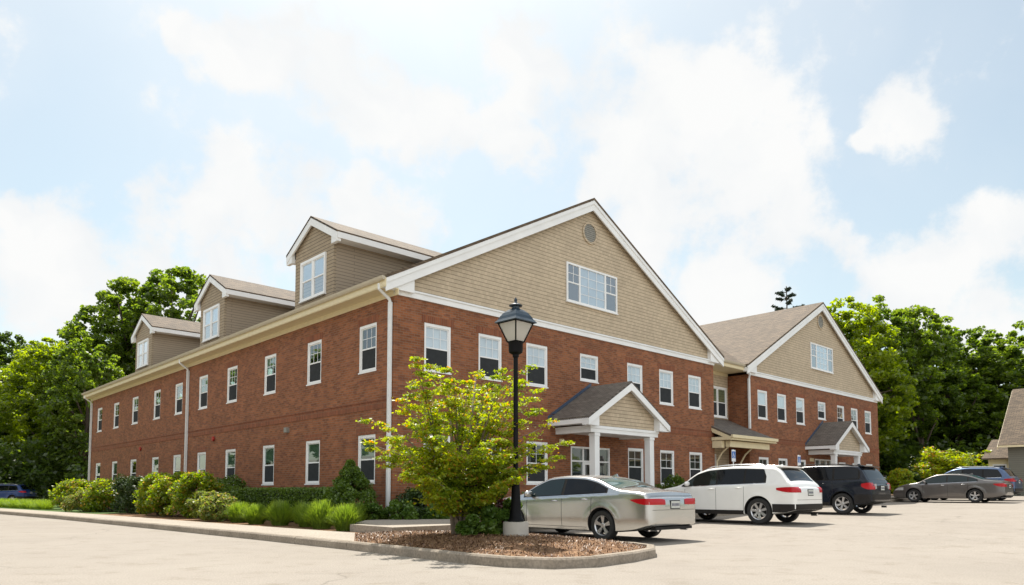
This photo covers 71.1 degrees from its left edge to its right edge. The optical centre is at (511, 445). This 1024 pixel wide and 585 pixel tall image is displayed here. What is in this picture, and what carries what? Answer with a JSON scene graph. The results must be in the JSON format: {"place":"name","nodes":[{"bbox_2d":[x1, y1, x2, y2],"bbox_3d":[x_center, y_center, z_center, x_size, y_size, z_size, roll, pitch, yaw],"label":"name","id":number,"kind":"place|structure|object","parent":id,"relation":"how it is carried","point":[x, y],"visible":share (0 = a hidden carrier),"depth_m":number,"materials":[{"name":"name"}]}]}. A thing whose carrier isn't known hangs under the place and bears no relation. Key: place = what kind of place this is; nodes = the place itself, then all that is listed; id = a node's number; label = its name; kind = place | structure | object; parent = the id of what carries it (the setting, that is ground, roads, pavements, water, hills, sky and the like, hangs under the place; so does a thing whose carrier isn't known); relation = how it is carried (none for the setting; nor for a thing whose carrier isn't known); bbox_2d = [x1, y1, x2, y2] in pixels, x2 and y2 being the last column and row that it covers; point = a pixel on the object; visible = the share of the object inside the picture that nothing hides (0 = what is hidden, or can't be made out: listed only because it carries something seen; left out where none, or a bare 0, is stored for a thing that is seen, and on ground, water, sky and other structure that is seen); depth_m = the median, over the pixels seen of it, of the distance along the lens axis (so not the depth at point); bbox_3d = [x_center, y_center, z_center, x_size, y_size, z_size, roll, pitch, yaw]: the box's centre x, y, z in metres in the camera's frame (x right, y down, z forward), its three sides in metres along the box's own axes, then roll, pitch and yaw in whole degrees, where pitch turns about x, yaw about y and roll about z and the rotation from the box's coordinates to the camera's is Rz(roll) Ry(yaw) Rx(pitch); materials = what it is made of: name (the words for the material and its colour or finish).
{"place":"outdoors","nodes":[
{"label":"outdoors","id":0,"kind":"place"},
{"bbox_2d":[0,508,354,540],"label":"sidewalk","id":1,"kind":"structure","parent":0,"point":[347,536],"depth_m":19.08,"materials":[{"name":"concrete"}]},
{"bbox_2d":[54,507,361,540],"bbox_3d":[-4.172,3.653,48.125,55.543,0.718,49.863,-3,-5,43],"label":"planting bed","id":2,"kind":"object","parent":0,"point":[267,523],"visible":0.06,"depth_m":23.53,"materials":[{"name":"soil"}]},
{"bbox_2d":[48,478,91,508],"bbox_3d":[-22.738,2.536,37.360,2.332,1.712,2.266,0,-4,-6],"label":"leafy shrub","id":3,"kind":"object","parent":2,"relation":"on","point":[64,488],"visible":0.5,"depth_m":36.87,"materials":[{"name":"green plant"}]},
{"bbox_2d":[0,506,154,513],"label":"lawn patch","id":4,"kind":"object","parent":2,"relation":"on","point":[57,509],"visible":0.29,"depth_m":35.27,"materials":[{"name":"plant"}]},
{"bbox_2d":[32,498,58,509],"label":"grass clump","id":5,"kind":"object","parent":4,"relation":"on","point":[44,505],"visible":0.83,"depth_m":37.09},
{"bbox_2d":[60,489,105,511],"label":"leafy shrub","id":6,"kind":"object","parent":2,"relation":"on","point":[69,503],"visible":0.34,"depth_m":33.05,"materials":[{"name":"green plant"}]},
{"bbox_2d":[80,477,128,511],"bbox_3d":[-18.757,2.303,33.422,2.478,1.680,2.371,0,-4,-5],"label":"leafy shrub","id":7,"kind":"object","parent":2,"relation":"on","point":[98,495],"visible":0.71,"depth_m":32.64,"materials":[{"name":"green plant"}]},
{"bbox_2d":[110,473,138,512],"bbox_3d":[-16.836,2.112,31.405,1.448,1.806,1.509,3,-5,-43],"label":"yew","id":8,"kind":"object","parent":2,"relation":"on","point":[119,487],"visible":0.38,"depth_m":31.03,"materials":[{"name":"green plant"}]},
{"bbox_2d":[120,474,151,513],"bbox_3d":[-15.798,2.074,30.300,1.416,1.733,1.580,3,-5,-43],"label":"yew","id":9,"kind":"object","parent":2,"relation":"on","point":[131,489],"visible":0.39,"depth_m":29.96,"materials":[{"name":"green plant"}]},
{"bbox_2d":[132,472,174,514],"bbox_3d":[-13.990,1.923,28.452,1.869,1.810,1.834,3,-5,-43],"label":"leafy shrub","id":10,"kind":"object","parent":2,"relation":"on","point":[145,484],"visible":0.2,"depth_m":28.01,"materials":[{"name":"green plant"}]},
{"bbox_2d":[144,471,191,516],"bbox_3d":[-12.730,1.849,27.103,1.930,1.792,1.931,-1,-4,18],"label":"leafy shrub","id":11,"kind":"object","parent":2,"relation":"on","point":[159,498],"visible":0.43,"depth_m":26.59,"materials":[{"name":"green plant"}]},
{"bbox_2d":[163,470,225,517],"bbox_3d":[-11.477,1.769,25.937,2.101,1.796,2.015,3,-5,-43],"label":"leafy shrub","id":12,"kind":"object","parent":2,"relation":"on","point":[191,482],"visible":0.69,"depth_m":25.47,"materials":[{"name":"green plant"}]},
{"bbox_2d":[184,490,219,518],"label":"leafy shrub","id":13,"kind":"object","parent":2,"relation":"on","point":[193,504],"visible":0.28,"depth_m":23.79,"materials":[{"name":"green plant"}]},
{"bbox_2d":[196,492,240,521],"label":"leafy shrub","id":14,"kind":"object","parent":2,"relation":"on","point":[216,504],"visible":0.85,"depth_m":22.55,"materials":[{"name":"green plant"}]},
{"bbox_2d":[218,485,244,502],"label":"leafy shrub","id":15,"kind":"object","parent":2,"relation":"on","point":[231,491],"visible":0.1,"depth_m":25.16,"materials":[{"name":"green plant"}]},
{"bbox_2d":[220,501,250,522],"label":"grass clump","id":16,"kind":"object","parent":2,"relation":"on","point":[236,511],"visible":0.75,"depth_m":21.85,"materials":[{"name":"plant"}]},
{"bbox_2d":[216,474,255,492],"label":"leafy shrub","id":17,"kind":"object","parent":2,"relation":"on","point":[236,482],"visible":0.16,"depth_m":27.47,"materials":[{"name":"green plant"}]},
{"bbox_2d":[239,502,268,523],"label":"grass clump","id":18,"kind":"object","parent":2,"relation":"on","point":[254,513],"visible":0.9,"depth_m":20.75,"materials":[{"name":"plant"}]},
{"bbox_2d":[264,499,295,525],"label":"grass clump","id":19,"kind":"object","parent":2,"relation":"on","point":[280,514],"visible":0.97,"depth_m":19.95,"materials":[{"name":"plant"}]},
{"bbox_2d":[234,486,352,521],"bbox_3d":[-7.367,1.909,23.420,1.059,1.178,6.667,3,-5,-43],"label":"clipped hedge","id":20,"kind":"object","parent":2,"relation":"on","point":[267,495],"visible":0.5,"depth_m":22.88,"materials":[{"name":"green plant"}]},
{"bbox_2d":[291,502,313,526],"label":"grass clump","id":21,"kind":"object","parent":2,"relation":"on","point":[300,522],"visible":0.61,"depth_m":19.09,"materials":[{"name":"plant"}]},
{"bbox_2d":[301,498,337,528],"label":"grass clump","id":22,"kind":"object","parent":2,"relation":"on","point":[319,516],"visible":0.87,"depth_m":18.24,"materials":[{"name":"plant"}]},
{"bbox_2d":[327,502,363,530],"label":"grass clump","id":23,"kind":"object","parent":2,"relation":"on","point":[344,517],"visible":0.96,"depth_m":17.31,"materials":[{"name":"plant"}]},
{"bbox_2d":[318,459,392,522],"bbox_3d":[-4.719,1.363,20.779,2.490,1.969,2.187,3,-5,-43],"label":"dwarf conifer","id":24,"kind":"object","parent":2,"relation":"on","point":[352,481],"visible":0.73,"depth_m":20.51,"materials":[{"name":"green plant"}]},
{"bbox_2d":[345,500,369,521],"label":"grass clump","id":25,"kind":"object","parent":2,"relation":"on","point":[361,512],"visible":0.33,"depth_m":19.52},
{"bbox_2d":[363,502,388,520],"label":"bush","id":26,"kind":"object","parent":2,"relation":"on","point":[376,508],"visible":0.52,"depth_m":20.08,"materials":[{"name":"green plant"}]},
{"bbox_2d":[378,499,418,519],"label":"bush","id":27,"kind":"object","parent":2,"relation":"on","point":[406,511],"visible":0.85,"depth_m":20.00,"materials":[{"name":"green plant"}]},
{"bbox_2d":[395,487,434,518],"bbox_3d":[-2.695,1.778,21.082,1.641,1.175,1.840,3,-5,-43],"label":"juniper","id":28,"kind":"object","parent":2,"relation":"on","point":[409,495],"visible":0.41,"depth_m":20.72,"materials":[{"name":"green plant"}]},
{"bbox_2d":[419,503,449,518],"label":"bush","id":29,"kind":"object","parent":2,"relation":"on","point":[430,515],"visible":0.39,"depth_m":20.29,"materials":[{"name":"green plant"}]},
{"bbox_2d":[662,473,685,488],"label":"bush","id":30,"kind":"object","parent":2,"relation":"on","point":[677,480],"visible":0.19,"depth_m":29.56,"materials":[{"name":"green plant"}]},
{"bbox_2d":[0,496,1023,584],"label":"parking lot","id":31,"kind":"structure","parent":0,"point":[950,542],"depth_m":11.83,"materials":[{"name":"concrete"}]},
{"bbox_2d":[0,484,36,499],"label":"parked car","id":32,"kind":"object","parent":31,"relation":"on","point":[16,491],"visible":0.87,"depth_m":64.01,"materials":[{"name":"blue paint"}]},
{"bbox_2d":[0,494,926,568],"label":"kerb","id":33,"kind":"structure","parent":31,"relation":"on","point":[616,558],"depth_m":12.13,"materials":[{"name":"concrete"}]},
{"bbox_2d":[355,530,645,556],"bbox_3d":[-0.788,1.748,13.741,3.589,0.207,7.413,3,-5,-43],"label":"mulch mound","id":34,"kind":"object","parent":31,"relation":"on","point":[538,545],"visible":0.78,"depth_m":12.08,"materials":[{"name":"brown wood"}]},
{"bbox_2d":[355,356,575,534],"bbox_3d":[-0.943,0.065,13.776,3.458,3.618,3.552,-3,-5,37],"label":"ornamental tree","id":35,"kind":"object","parent":34,"relation":"on","point":[447,486],"visible":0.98,"depth_m":13.41,"materials":[{"name":"green plant"}]},
{"bbox_2d":[454,503,502,535],"bbox_3d":[-0.620,1.409,13.438,0.936,0.805,0.944,3,-5,-43],"label":"bush","id":36,"kind":"object","parent":34,"relation":"on","point":[474,526],"visible":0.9,"depth_m":13.18,"materials":[{"name":"green plant"}]},
{"bbox_2d":[478,489,522,534],"bbox_3d":[-0.250,1.194,13.703,0.910,1.264,0.899,3,-5,-43],"label":"bush","id":37,"kind":"object","parent":34,"relation":"on","point":[504,512],"visible":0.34,"depth_m":13.45,"materials":[{"name":"green plant"}]},
{"bbox_2d":[494,297,536,535],"bbox_3d":[0.070,-0.465,13.436,0.573,4.720,0.573,4,-5,-45],"label":"street lamp","id":38,"kind":"object","parent":34,"relation":"on","point":[515,322],"visible":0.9,"depth_m":13.39,"materials":[{"name":"metal"}]},
{"bbox_2d":[504,474,694,539],"bbox_3d":[1.766,1.444,17.298,2.269,1.488,5.147,3,-5,-43],"label":"parked car","id":39,"kind":"object","parent":31,"relation":"on","point":[599,506],"visible":0.91,"depth_m":15.91,"materials":[{"name":"silver metal"}]},
{"bbox_2d":[664,464,822,523],"bbox_3d":[6.988,1.519,22.727,2.319,1.791,5.067,3,-5,-43],"label":"parked car","id":40,"kind":"object","parent":31,"relation":"on","point":[766,492],"visible":0.89,"depth_m":21.36,"materials":[{"name":"paint"}]},
{"bbox_2d":[797,464,890,513],"bbox_3d":[11.762,1.674,27.781,2.369,1.861,4.947,3,-5,-43],"label":"parked car","id":41,"kind":"object","parent":31,"relation":"on","point":[848,488],"visible":0.58,"depth_m":26.15,"materials":[{"name":"black paint"}]},
{"bbox_2d":[893,473,1013,502],"bbox_3d":[22.721,2.180,37.062,2.269,1.488,5.147,3,-5,-43],"label":"parked car","id":42,"kind":"object","parent":31,"relation":"on","point":[970,487],"visible":1,"depth_m":36.15,"materials":[{"name":"grey paint"}]},
{"bbox_2d":[931,466,1022,500],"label":"parked car","id":43,"kind":"object","parent":31,"relation":"on","point":[996,473],"visible":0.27,"depth_m":38.27,"materials":[{"name":"blue metal"}]},
{"bbox_2d":[0,0,1023,466],"label":"sky","id":44,"kind":"structure","parent":0,"point":[748,151],"materials":[{"name":"blue"}]},
{"bbox_2d":[350,495,899,532],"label":"front walk","id":45,"kind":"structure","parent":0,"point":[371,526],"depth_m":16.89,"materials":[{"name":"concrete"}]},
{"bbox_2d":[885,468,914,493],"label":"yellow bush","id":46,"kind":"object","parent":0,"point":[896,478],"visible":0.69,"depth_m":43.68,"materials":[{"name":"green plant"}]},
{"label":"lawn","id":47,"kind":"structure","parent":0,"visible":0},
{"bbox_2d":[0,418,88,502],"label":"undergrowth","id":48,"kind":"object","parent":47,"relation":"on","point":[39,476],"visible":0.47,"depth_m":66.03,"materials":[{"name":"green plant"}]},
{"bbox_2d":[0,337,103,497],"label":"tree","id":49,"kind":"object","parent":47,"relation":"on","point":[21,371],"visible":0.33,"depth_m":69.53,"materials":[{"name":"green plant"}]},
{"bbox_2d":[32,330,126,478],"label":"tree","id":50,"kind":"object","parent":47,"relation":"on","point":[96,367],"visible":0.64,"depth_m":67.51,"materials":[{"name":"green plant"}]},
{"bbox_2d":[41,301,135,428],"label":"tree","id":51,"kind":"object","parent":47,"relation":"on","point":[63,332],"visible":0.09,"depth_m":78.50,"materials":[{"name":"green plant"}]},
{"bbox_2d":[64,276,189,399],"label":"tree","id":52,"kind":"object","parent":47,"relation":"on","point":[122,286],"visible":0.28,"depth_m":79.78,"materials":[{"name":"green plant"}]},
{"bbox_2d":[109,266,234,403],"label":"tree","id":53,"kind":"object","parent":47,"relation":"on","point":[192,284],"visible":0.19,"depth_m":82.04,"materials":[{"name":"green plant"}]},
{"bbox_2d":[771,286,804,310],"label":"pine tree","id":54,"kind":"object","parent":47,"relation":"on","point":[782,294],"visible":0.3,"depth_m":68.58,"materials":[{"name":"green plant"}]},
{"bbox_2d":[826,296,919,457],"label":"tree","id":55,"kind":"object","parent":47,"relation":"on","point":[896,379],"visible":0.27,"depth_m":57.10,"materials":[{"name":"green plant"}]},
{"bbox_2d":[844,294,945,475],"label":"tree","id":56,"kind":"object","parent":47,"relation":"on","point":[915,339],"visible":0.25,"depth_m":60.06,"materials":[{"name":"green plant"}]},
{"bbox_2d":[878,304,972,481],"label":"tree","id":57,"kind":"object","parent":47,"relation":"on","point":[949,351],"visible":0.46,"depth_m":59.71,"materials":[{"name":"green plant"}]},
{"bbox_2d":[879,417,997,482],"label":"undergrowth","id":58,"kind":"object","parent":47,"relation":"on","point":[904,462],"visible":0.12,"depth_m":59.51,"materials":[{"name":"green plant"}]},
{"bbox_2d":[911,446,991,478],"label":"bush","id":59,"kind":"object","parent":47,"relation":"on","point":[932,461],"visible":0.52,"depth_m":49.32,"materials":[{"name":"green plant"}]},
{"bbox_2d":[891,316,1023,460],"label":"tree","id":60,"kind":"object","parent":47,"relation":"on","point":[982,419],"visible":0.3,"depth_m":61.35,"materials":[{"name":"green plant"}]},
{"bbox_2d":[929,325,1023,464],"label":"tree","id":61,"kind":"object","parent":47,"relation":"on","point":[1007,376],"visible":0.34,"depth_m":61.15,"materials":[{"name":"green plant"}]},
{"bbox_2d":[974,320,1023,439],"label":"tree","id":62,"kind":"object","parent":47,"relation":"on","point":[1011,337],"visible":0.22,"depth_m":62.97,"materials":[{"name":"green plant"}]},
{"bbox_2d":[981,388,1023,495],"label":"neighbour building","id":63,"kind":"structure","parent":47,"relation":"on","point":[1007,449],"depth_m":48.21,"materials":[{"name":"grey"}]},
{"bbox_3d":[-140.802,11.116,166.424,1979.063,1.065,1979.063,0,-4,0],"label":"ground","id":64,"kind":"structure","parent":0,"visible":0},
{"bbox_2d":[0,345,31,434],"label":"tree","id":65,"kind":"object","parent":64,"relation":"on","point":[3,351],"visible":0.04,"depth_m":79.26,"materials":[{"name":"green plant"}]},
{"bbox_2d":[0,331,41,437],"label":"tree","id":66,"kind":"object","parent":64,"relation":"on","point":[4,338],"visible":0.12,"depth_m":79.83,"materials":[{"name":"green plant"}]},
{"bbox_2d":[81,198,882,518],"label":"office building","id":67,"kind":"structure","parent":64,"relation":"on","point":[639,372],"depth_m":28.20,"materials":[{"name":"brick"}]},
{"bbox_2d":[97,404,102,432],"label":"window","id":68,"kind":"structure","parent":67,"relation":"in","point":[99,426],"depth_m":45.72,"materials":[{"name":"white paint"}]},
{"bbox_2d":[111,457,117,479],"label":"window","id":69,"kind":"structure","parent":67,"relation":"in","point":[114,464],"depth_m":42.85,"materials":[{"name":"glass"}]},
{"bbox_2d":[113,398,119,428],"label":"window","id":70,"kind":"structure","parent":67,"relation":"in","point":[116,406],"depth_m":42.99,"materials":[{"name":"white paint"}]},
{"bbox_2d":[131,392,138,424],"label":"window","id":71,"kind":"structure","parent":67,"relation":"in","point":[135,400],"depth_m":40.36,"materials":[{"name":"white paint"}]},
{"bbox_2d":[151,452,158,472],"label":"window","id":72,"kind":"structure","parent":67,"relation":"in","point":[155,456],"depth_m":37.48,"materials":[{"name":"white paint"}]},
{"bbox_2d":[153,385,160,419],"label":"window","id":73,"kind":"structure","parent":67,"relation":"in","point":[156,407],"depth_m":37.61,"materials":[{"name":"white paint"}]},
{"bbox_2d":[172,450,181,473],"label":"window","id":74,"kind":"structure","parent":67,"relation":"in","point":[177,458],"depth_m":35.07,"materials":[{"name":"white paint"}]},
{"bbox_2d":[175,377,183,414],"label":"window","id":75,"kind":"structure","parent":67,"relation":"in","point":[178,402],"depth_m":35.23,"materials":[{"name":"white paint"}]},
{"bbox_2d":[196,447,206,472],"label":"window","id":76,"kind":"structure","parent":67,"relation":"in","point":[201,458],"depth_m":32.72,"materials":[{"name":"white paint"}]},
{"bbox_2d":[198,369,208,409],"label":"window","id":77,"kind":"structure","parent":67,"relation":"in","point":[203,386],"depth_m":32.89,"materials":[{"name":"white paint"}]},
{"bbox_2d":[224,443,236,478],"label":"window","id":78,"kind":"structure","parent":67,"relation":"in","point":[230,453],"depth_m":30.32,"materials":[{"name":"white paint"}]},
{"bbox_2d":[226,360,238,403],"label":"window","id":79,"kind":"structure","parent":67,"relation":"in","point":[231,389],"depth_m":30.54,"materials":[{"name":"white paint"}]},
{"bbox_2d":[261,439,275,484],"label":"window","id":80,"kind":"structure","parent":67,"relation":"in","point":[268,450],"depth_m":27.63,"materials":[{"name":"white paint"}]},
{"bbox_2d":[263,347,277,395],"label":"window","id":81,"kind":"structure","parent":67,"relation":"in","point":[270,361],"depth_m":27.86,"materials":[{"name":"white paint"}]},
{"bbox_2d":[304,433,320,484],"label":"window","id":82,"kind":"structure","parent":67,"relation":"in","point":[312,447],"depth_m":25.07,"materials":[{"name":"white paint"}]},
{"bbox_2d":[306,332,322,385],"bbox_3d":[-6.827,-3.009,25.296,0.385,1.770,1.230,3,-5,-43],"label":"window","id":83,"kind":"structure","parent":67,"relation":"in","point":[313,369],"depth_m":25.33,"materials":[{"name":"glass"}]},
{"bbox_2d":[356,427,376,483],"bbox_3d":[-4.436,0.335,22.544,0.385,1.770,1.220,3,-5,-43],"label":"window","id":84,"kind":"structure","parent":67,"relation":"in","point":[367,465],"depth_m":22.51,"materials":[{"name":"white paint"}]},
{"bbox_2d":[358,314,378,374],"bbox_3d":[-4.436,-3.168,22.765,0.385,1.770,1.220,3,-5,-43],"label":"window","id":85,"kind":"structure","parent":67,"relation":"in","point":[367,357],"depth_m":22.81,"materials":[{"name":"glass"}]},
{"bbox_2d":[422,315,453,374],"bbox_3d":[-2.380,-3.173,22.733,1.260,1.765,0.120,3,-5,-43],"label":"window","id":86,"kind":"structure","parent":67,"relation":"in","point":[437,338],"depth_m":22.77,"materials":[{"name":"glass"}]},
{"bbox_2d":[476,326,503,381],"bbox_3d":[-0.761,-3.077,24.257,1.250,1.765,0.120,3,-5,-43],"label":"window","id":87,"kind":"structure","parent":67,"relation":"in","point":[489,346],"depth_m":24.29,"materials":[{"name":"glass"}]},
{"bbox_2d":[524,435,549,484],"bbox_3d":[0.784,0.532,25.674,1.290,1.770,0.385,3,-5,-43],"label":"window","id":88,"kind":"structure","parent":67,"relation":"in","point":[535,479],"depth_m":25.75,"materials":[{"name":"white paint"}]},
{"bbox_2d":[525,336,549,388],"bbox_3d":[0.875,-2.980,25.798,1.290,1.765,0.120,3,-5,-43],"label":"window","id":89,"kind":"structure","parent":67,"relation":"in","point":[535,354],"depth_m":25.85,"materials":[{"name":"glass"}]},
{"bbox_2d":[578,347,599,383],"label":"window","id":90,"kind":"structure","parent":67,"relation":"in","point":[588,363],"depth_m":27.82,"materials":[{"name":"glass"}]},
{"bbox_2d":[566,261,617,314],"bbox_3d":[3.160,-6.119,28.014,3.080,1.540,0.088,3,-5,-43],"label":"gable window","id":91,"kind":"structure","parent":67,"relation":"in","point":[586,287],"depth_m":27.99,"materials":[{"name":"glass"}]},
{"bbox_2d":[626,357,643,392],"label":"window","id":92,"kind":"structure","parent":67,"relation":"in","point":[634,371],"depth_m":29.87,"materials":[{"name":"glass"}]},
{"bbox_2d":[626,442,644,481],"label":"window","id":93,"kind":"structure","parent":67,"relation":"in","point":[635,472],"depth_m":29.73,"materials":[{"name":"white paint"}]},
{"bbox_2d":[658,364,674,405],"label":"window","id":94,"kind":"structure","parent":67,"relation":"in","point":[665,377],"depth_m":31.34,"materials":[{"name":"glass"}]},
{"bbox_2d":[659,445,675,485],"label":"window","id":95,"kind":"structure","parent":67,"relation":"in","point":[665,470],"depth_m":31.21,"materials":[{"name":"white paint"}]},
{"bbox_2d":[687,370,701,409],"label":"window","id":96,"kind":"structure","parent":67,"relation":"in","point":[694,382],"depth_m":32.90,"materials":[{"name":"glass"}]},
{"bbox_2d":[688,447,703,477],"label":"window","id":97,"kind":"structure","parent":67,"relation":"in","point":[693,451],"depth_m":32.88,"materials":[{"name":"white paint"}]},
{"bbox_2d":[714,386,727,418],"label":"window","id":98,"kind":"structure","parent":67,"relation":"in","point":[720,409],"depth_m":36.79,"materials":[{"name":"white paint"}]},
{"bbox_2d":[756,385,767,419],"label":"window","id":99,"kind":"structure","parent":67,"relation":"in","point":[762,395],"depth_m":37.65,"materials":[{"name":"glass"}]},
{"bbox_2d":[758,453,769,464],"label":"window","id":100,"kind":"structure","parent":67,"relation":"in","point":[762,456],"depth_m":37.56,"materials":[{"name":"white paint"}]},
{"bbox_2d":[776,389,786,422],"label":"window","id":101,"kind":"structure","parent":67,"relation":"in","point":[781,399],"depth_m":39.13,"materials":[{"name":"glass"}]},
{"bbox_2d":[795,393,805,425],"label":"window","id":102,"kind":"structure","parent":67,"relation":"in","point":[800,416],"depth_m":40.65,"materials":[{"name":"glass"}]},
{"bbox_2d":[817,397,825,420],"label":"window","id":103,"kind":"structure","parent":67,"relation":"in","point":[821,405],"depth_m":42.61,"materials":[{"name":"glass"}]},
{"bbox_2d":[810,342,833,373],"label":"gable window","id":104,"kind":"structure","parent":67,"relation":"in","point":[821,357],"depth_m":42.68,"materials":[{"name":"glass"}]},
{"bbox_2d":[836,401,844,421],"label":"window","id":105,"kind":"structure","parent":67,"relation":"in","point":[841,404],"depth_m":44.53,"materials":[{"name":"white paint"}]},
{"bbox_2d":[850,404,857,428],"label":"window","id":106,"kind":"structure","parent":67,"relation":"in","point":[852,407],"depth_m":46.09,"materials":[{"name":"white paint"}]},
{"bbox_2d":[864,407,871,434],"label":"window","id":107,"kind":"structure","parent":67,"relation":"in","point":[867,410],"depth_m":47.49,"materials":[{"name":"white paint"}]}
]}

